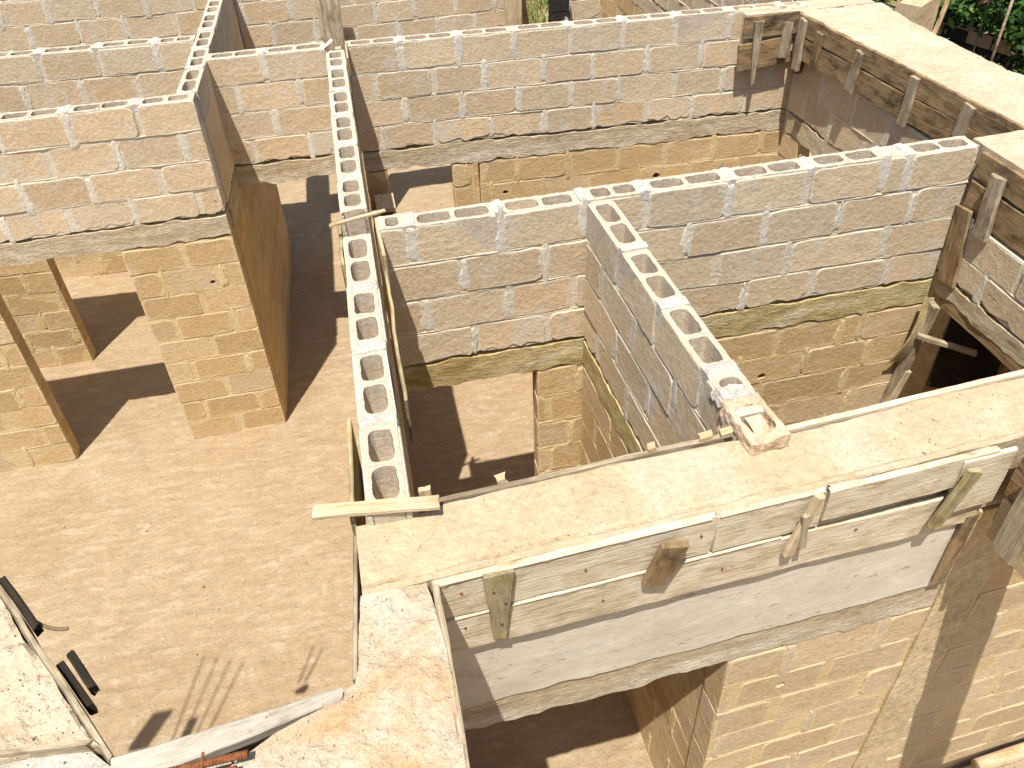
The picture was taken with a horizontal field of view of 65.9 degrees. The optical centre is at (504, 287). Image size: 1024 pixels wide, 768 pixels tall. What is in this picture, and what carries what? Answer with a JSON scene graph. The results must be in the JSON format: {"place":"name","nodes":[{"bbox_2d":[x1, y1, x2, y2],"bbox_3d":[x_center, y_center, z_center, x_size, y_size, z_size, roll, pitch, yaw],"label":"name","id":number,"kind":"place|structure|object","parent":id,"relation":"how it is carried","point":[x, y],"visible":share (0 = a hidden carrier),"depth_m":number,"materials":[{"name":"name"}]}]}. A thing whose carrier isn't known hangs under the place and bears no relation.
{"place":"outdoors","nodes":[
{"label":"outdoors","id":0,"kind":"place"},
{"bbox_2d":[0,164,970,767],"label":"floor","id":1,"kind":"structure","parent":0,"point":[120,406],"depth_m":6.82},
{"bbox_2d":[0,35,195,367],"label":"block wall","id":2,"kind":"structure","parent":1,"relation":"on","point":[38,301],"depth_m":6.89,"materials":[{"name":"concrete"}]},
{"bbox_2d":[0,0,207,278],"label":"block wall","id":3,"kind":"structure","parent":1,"relation":"on","point":[29,24],"depth_m":8.22,"materials":[{"name":"concrete"}]},
{"bbox_2d":[0,92,285,471],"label":"block wall","id":4,"kind":"structure","parent":1,"relation":"on","point":[136,182],"depth_m":6.26,"materials":[{"name":"concrete"}]},
{"bbox_2d":[177,0,290,411],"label":"block wall","id":5,"kind":"structure","parent":1,"relation":"on","point":[259,225],"depth_m":7.46,"materials":[{"name":"concrete"}]},
{"bbox_2d":[205,42,336,185],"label":"block wall","id":6,"kind":"structure","parent":5,"relation":"attached to","point":[274,106],"depth_m":6.73,"materials":[{"name":"concrete"}]},
{"bbox_2d":[234,0,322,49],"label":"block wall","id":7,"kind":"structure","parent":5,"relation":"attached to","point":[271,23],"depth_m":8.65,"materials":[{"name":"concrete"}]},
{"bbox_2d":[77,204,478,673],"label":"dark chips","id":8,"kind":"object","parent":1,"relation":"on","point":[251,477],"visible":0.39,"depth_m":6.27,"materials":[{"name":"brown wood"}]},
{"bbox_2d":[2,183,621,746],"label":"pebbles","id":9,"kind":"object","parent":1,"relation":"on","point":[262,535],"visible":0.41,"depth_m":6.64,"materials":[{"name":"brown stone"}]},
{"bbox_2d":[325,49,417,513],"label":"block wall","id":10,"kind":"structure","parent":1,"relation":"on","point":[352,194],"depth_m":5.08,"materials":[{"name":"concrete"}]},
{"bbox_2d":[320,39,331,50],"bbox_3d":[-1.438,-1.986,6.433,0.051,0.026,0.277,3,37,7],"label":"plastic strap","id":11,"kind":"object","parent":10,"relation":"on","point":[327,43],"visible":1,"depth_m":6.41,"materials":[{"name":"white plastic"}]},
{"bbox_2d":[316,0,361,154],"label":"wooden post","id":12,"kind":"object","parent":10,"relation":"attached to","point":[330,21],"visible":0.43,"depth_m":6.69,"materials":[{"name":"grey wood"}]},
{"bbox_2d":[329,209,385,227],"bbox_3d":[-0.791,-0.375,4.243,0.325,0.018,0.026,-19,40,-22],"label":"wooden stick","id":13,"kind":"object","parent":10,"relation":"on","point":[377,212],"visible":1,"depth_m":4.24,"materials":[{"name":"yellow wood"}]},
{"bbox_2d":[343,234,416,525],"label":"block wall","id":14,"kind":"structure","parent":1,"relation":"on","point":[385,468],"depth_m":3.28,"materials":[{"name":"beige concrete"}]},
{"bbox_2d":[337,219,346,293],"bbox_3d":[-0.869,-0.121,4.301,0.025,0.313,0.537,-9,32,-9],"label":"wooden board","id":15,"kind":"object","parent":14,"relation":"attached to","point":[341,250],"visible":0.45,"depth_m":4.12,"materials":[{"name":"brown wood"}]},
{"bbox_2d":[312,495,439,520],"bbox_3d":[-0.437,0.749,2.700,0.430,0.025,0.057,-3,36,-6],"label":"wooden lath","id":16,"kind":"object","parent":14,"relation":"on","point":[370,507],"visible":1,"depth_m":2.69,"materials":[{"name":"yellow wood"}]},
{"bbox_2d":[384,270,413,442],"bbox_3d":[-0.508,0.297,3.756,0.025,0.293,0.911,-9,41,-8],"label":"wooden board","id":17,"kind":"object","parent":14,"relation":"attached to","point":[399,364],"visible":1,"depth_m":3.55,"materials":[{"name":"brown wood"}]},
{"bbox_2d":[339,0,504,219],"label":"block wall","id":18,"kind":"structure","parent":1,"relation":"on","point":[366,19],"depth_m":9.34,"materials":[{"name":"concrete"}]},
{"bbox_2d":[504,0,521,25],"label":"wooden board","id":19,"kind":"object","parent":1,"relation":"on","point":[513,11],"visible":0.07,"depth_m":9.21,"materials":[{"name":"yellow wood"}]},
{"bbox_2d":[522,0,528,24],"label":"wooden board","id":20,"kind":"object","parent":19,"relation":"attached to","point":[525,19],"visible":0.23,"depth_m":9.40,"materials":[{"name":"brown wood"}]},
{"bbox_2d":[580,199,763,767],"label":"block wall","id":21,"kind":"structure","parent":1,"relation":"on","point":[659,365],"depth_m":4.07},
{"bbox_2d":[710,384,790,455],"bbox_3d":[0.935,0.547,3.067,0.175,0.230,0.332,-12,37,-12],"label":"broken block","id":22,"kind":"object","parent":21,"relation":"on","point":[758,434],"depth_m":2.98,"materials":[{"name":"beige concrete"}]},
{"bbox_2d":[376,136,978,475],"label":"block wall","id":23,"kind":"structure","parent":1,"relation":"on","point":[802,284],"depth_m":4.76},
{"bbox_2d":[374,215,392,300],"bbox_3d":[-0.657,-0.170,4.250,0.021,0.313,0.470,-10,37,-10],"label":"wooden board","id":24,"kind":"object","parent":23,"relation":"attached to","point":[382,254],"visible":0.76,"depth_m":4.11,"materials":[{"name":"yellow wood"}]},
{"bbox_2d":[884,370,911,401],"bbox_3d":[2.842,0.793,5.794,0.054,0.539,0.055,-2,38,-13],"label":"timber prop","id":25,"kind":"object","parent":23,"relation":"attached to","point":[895,393],"visible":0.52,"depth_m":5.71,"materials":[{"name":"brown wood"}]},
{"bbox_2d":[880,301,940,402],"bbox_3d":[2.849,0.484,5.575,0.079,0.986,0.177,-34,47,-35],"label":"timber prop","id":26,"kind":"object","parent":23,"relation":"attached to","point":[904,364],"visible":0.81,"depth_m":5.54,"materials":[{"name":"brown wood"}]},
{"bbox_2d":[452,503,1023,767],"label":"block wall","id":27,"kind":"structure","parent":1,"relation":"on","point":[908,652],"depth_m":3.57,"materials":[{"name":"concrete"}]},
{"bbox_2d":[356,369,1023,652],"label":"concrete beam","id":28,"kind":"structure","parent":27,"relation":"on","point":[625,555],"depth_m":2.81,"materials":[{"name":"beige concrete"}]},
{"bbox_2d":[346,418,365,535],"bbox_3d":[-0.563,0.795,3.019,0.020,0.354,0.491,-8,37,-7],"label":"wooden board","id":29,"kind":"object","parent":28,"relation":"attached to","point":[356,487],"visible":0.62,"depth_m":2.98,"materials":[{"name":"brown wood"}]},
{"bbox_2d":[418,485,431,512],"bbox_3d":[-0.275,0.819,2.838,0.048,0.322,0.024,-9,38,-8],"label":"wooden stake","id":30,"kind":"object","parent":28,"relation":"attached to","point":[424,491],"visible":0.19,"depth_m":2.75,"materials":[{"name":"yellow wood"}]},
{"bbox_2d":[494,472,507,484],"bbox_3d":[-0.013,0.690,2.854,0.047,0.035,0.030,-18,37,-2],"label":"wooden chip","id":31,"kind":"object","parent":28,"relation":"on","point":[500,478],"visible":1,"depth_m":2.84,"materials":[{"name":"yellow wood"}]},
{"bbox_2d":[0,10,1023,766],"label":"grit","id":32,"kind":"object","parent":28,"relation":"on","point":[504,546],"visible":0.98,"depth_m":2.63,"materials":[{"name":"concrete"}]},
{"bbox_2d":[647,441,656,452],"bbox_3d":[0.550,0.596,2.946,0.040,0.037,0.030,-19,38,0],"label":"wooden chip","id":33,"kind":"object","parent":28,"relation":"on","point":[651,447],"visible":1,"depth_m":2.93,"materials":[{"name":"yellow wood"}]},
{"bbox_2d":[698,430,713,441],"bbox_3d":[0.759,0.561,2.983,0.060,0.033,0.030,-15,37,-4],"label":"wooden chip","id":34,"kind":"object","parent":28,"relation":"on","point":[704,436],"visible":1,"depth_m":2.97,"materials":[{"name":"yellow wood"}]},
{"bbox_2d":[718,426,733,439],"bbox_3d":[0.838,0.549,2.992,0.053,0.034,0.030,-17,37,-2],"label":"wooden chip","id":35,"kind":"object","parent":28,"relation":"on","point":[725,432],"visible":1,"depth_m":2.98,"materials":[{"name":"yellow wood"}]},
{"bbox_2d":[986,457,1023,578],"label":"concrete beam","id":36,"kind":"structure","parent":28,"relation":"attached to","point":[1005,534],"depth_m":2.95,"materials":[{"name":"beige concrete"}]},
{"bbox_2d":[931,201,1023,365],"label":"block wall","id":37,"kind":"structure","parent":1,"relation":"on","point":[990,279],"depth_m":4.76,"materials":[{"name":"concrete"}]},
{"bbox_2d":[926,317,1000,387],"bbox_3d":[3.198,0.404,5.385,0.403,0.805,0.033,7,37,14],"label":"doorway opening","id":38,"kind":"object","parent":37,"relation":"attached to","point":[950,367],"visible":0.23,"depth_m":5.45,"materials":[{"name":"black"}]},
{"bbox_2d":[932,130,1023,371],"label":"concrete beam","id":39,"kind":"structure","parent":37,"relation":"on","point":[992,199],"depth_m":4.71,"materials":[{"name":"brown wood"}]},
{"bbox_2d":[888,297,934,362],"bbox_3d":[2.803,0.308,5.413,0.095,0.572,0.062,0,36,-15],"label":"wooden board","id":40,"kind":"object","parent":39,"relation":"attached to","point":[907,347],"visible":0.94,"depth_m":5.38,"materials":[{"name":"brown wood"}]},
{"bbox_2d":[916,332,976,356],"bbox_3d":[2.962,0.380,5.299,0.379,0.044,0.033,20,42,27],"label":"wooden stick","id":41,"kind":"object","parent":40,"relation":"attached to","point":[948,345],"visible":1,"depth_m":5.28,"materials":[{"name":"grey wood"}]},
{"bbox_2d":[996,363,1011,375],"bbox_3d":[3.369,0.700,5.393,0.054,1.310,0.085,-9,35,-8],"label":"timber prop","id":42,"kind":"object","parent":39,"relation":"attached to","point":[1003,369],"visible":0.04,"depth_m":5.29,"materials":[{"name":"brown wood"}]},
{"bbox_2d":[964,759,1023,767],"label":"rubble","id":43,"kind":"object","parent":1,"relation":"on","point":[1019,764],"visible":0.18,"depth_m":4.84,"materials":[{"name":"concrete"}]},
{"bbox_2d":[971,742,1023,767],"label":"wooden pole","id":44,"kind":"object","parent":43,"relation":"on","point":[1005,756],"visible":1,"depth_m":4.48,"materials":[{"name":"yellow wood"}]},
{"bbox_2d":[548,0,569,21],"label":"burnt block pillar","id":45,"kind":"structure","parent":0,"point":[558,10],"depth_m":9.26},
{"bbox_2d":[569,0,599,20],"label":"block wall","id":46,"kind":"structure","parent":0,"point":[583,9],"depth_m":9.72,"materials":[{"name":"concrete"}]},
{"bbox_2d":[526,0,894,156],"bbox_3d":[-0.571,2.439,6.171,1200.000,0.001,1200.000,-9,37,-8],"label":"ground","id":47,"kind":"structure","parent":0,"point":[546,15],"depth_m":17.93,"materials":[{"name":"green plant"}]},
{"bbox_2d":[347,1,806,372],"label":"block wall","id":48,"kind":"structure","parent":47,"relation":"on","point":[527,110],"depth_m":7.10,"materials":[{"name":"concrete"}]},
{"bbox_2d":[345,40,352,87],"bbox_3d":[-1.278,-1.838,6.478,0.017,0.259,0.371,-8,40,-8],"label":"wooden board","id":49,"kind":"object","parent":48,"relation":"attached to","point":[348,61],"visible":0.99,"depth_m":6.38,"materials":[{"name":"yellow wood"}]},
{"bbox_2d":[374,193,396,216],"bbox_3d":[-1.079,-0.692,7.207,0.170,0.225,0.280,-9,37,-8],"label":"hollow block","id":50,"kind":"object","parent":48,"relation":"on","point":[386,202],"depth_m":7.13,"materials":[{"name":"concrete"}]},
{"bbox_2d":[736,0,875,84],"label":"concrete beam","id":51,"kind":"structure","parent":48,"relation":"on","point":[767,38],"depth_m":6.94,"materials":[{"name":"beige concrete"}]},
{"bbox_2d":[597,0,804,109],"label":"block wall","id":52,"kind":"structure","parent":47,"relation":"on","point":[611,8],"depth_m":10.17,"materials":[{"name":"concrete"}]},
{"bbox_2d":[778,62,950,398],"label":"block wall","id":53,"kind":"structure","parent":47,"relation":"on","point":[824,114],"depth_m":6.62,"materials":[{"name":"concrete"}]},
{"bbox_2d":[791,2,1023,140],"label":"concrete beam","id":54,"kind":"structure","parent":53,"relation":"on","point":[929,96],"depth_m":5.88,"materials":[{"name":"beige concrete"}]},
{"bbox_2d":[872,0,896,3],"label":"bush","id":55,"kind":"object","parent":47,"relation":"on","point":[879,1],"depth_m":14.79,"materials":[{"name":"green plant"}]},
{"bbox_2d":[885,0,1013,61],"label":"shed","id":56,"kind":"structure","parent":47,"relation":"on","point":[982,25],"depth_m":12.64,"materials":[{"name":"wood"}]},
{"bbox_2d":[887,3,1023,71],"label":"ruined wall","id":57,"kind":"structure","parent":47,"relation":"on","point":[964,37],"depth_m":13.69,"materials":[{"name":"soil"}]},
{"bbox_2d":[933,0,992,34],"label":"bush","id":58,"kind":"object","parent":47,"relation":"on","point":[957,12],"visible":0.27,"depth_m":14.10,"materials":[{"name":"green plant"}]},
{"bbox_2d":[958,0,992,5],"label":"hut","id":59,"kind":"object","parent":47,"relation":"on","point":[981,2],"depth_m":15.81,"materials":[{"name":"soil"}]},
{"bbox_2d":[951,0,1023,66],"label":"bush","id":60,"kind":"object","parent":47,"relation":"on","point":[994,22],"visible":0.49,"depth_m":13.12,"materials":[{"name":"green plant"}]},
{"bbox_2d":[1003,16,1023,74],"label":"bush","id":61,"kind":"object","parent":47,"relation":"on","point":[1018,33],"visible":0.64,"depth_m":12.53,"materials":[{"name":"green plant"}]},
{"bbox_2d":[526,0,985,57],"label":"grass","id":62,"kind":"structure","parent":0,"point":[532,18],"depth_m":17.36,"materials":[{"name":"green plant"}]},
{"bbox_2d":[897,0,949,34],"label":"formwork box","id":63,"kind":"object","parent":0,"point":[922,13],"visible":0.72,"depth_m":7.08,"materials":[{"name":"yellow wood"}]},
{"bbox_3d":[-0.674,2.721,3.251,0.794,2.911,0.161,-11,37,-11],"label":"block wall","id":64,"kind":"object","parent":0,"visible":0},
{"bbox_2d":[0,576,113,765],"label":"concrete beam","id":65,"kind":"structure","parent":64,"relation":"on","point":[25,725],"depth_m":2.30,"materials":[{"name":"beige concrete"}]},
{"bbox_2d":[37,620,68,630],"bbox_3d":[-1.450,1.072,2.510,0.130,0.032,0.025,5,37,11],"label":"strap","id":66,"kind":"object","parent":65,"relation":"attached to","point":[48,627],"visible":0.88,"depth_m":2.50,"materials":[{"name":"beige plastic"}]},
{"bbox_2d":[0,739,182,767],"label":"concrete slab","id":67,"kind":"structure","parent":64,"relation":"on","point":[51,755],"depth_m":2.15,"materials":[{"name":"beige concrete"}]},
{"bbox_2d":[111,688,343,767],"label":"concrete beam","id":68,"kind":"structure","parent":64,"relation":"on","point":[251,733],"depth_m":2.18,"materials":[{"name":"grey wood"}]},
{"bbox_2d":[231,534,470,767],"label":"concrete beam","id":69,"kind":"structure","parent":64,"relation":"on","point":[420,719],"depth_m":2.22,"materials":[{"name":"beige concrete"}]},
{"bbox_2d":[169,749,248,767],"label":"rusty rebar","id":70,"kind":"object","parent":69,"relation":"on","point":[222,759],"visible":1,"depth_m":2.07,"materials":[{"name":"metal"}]}
]}

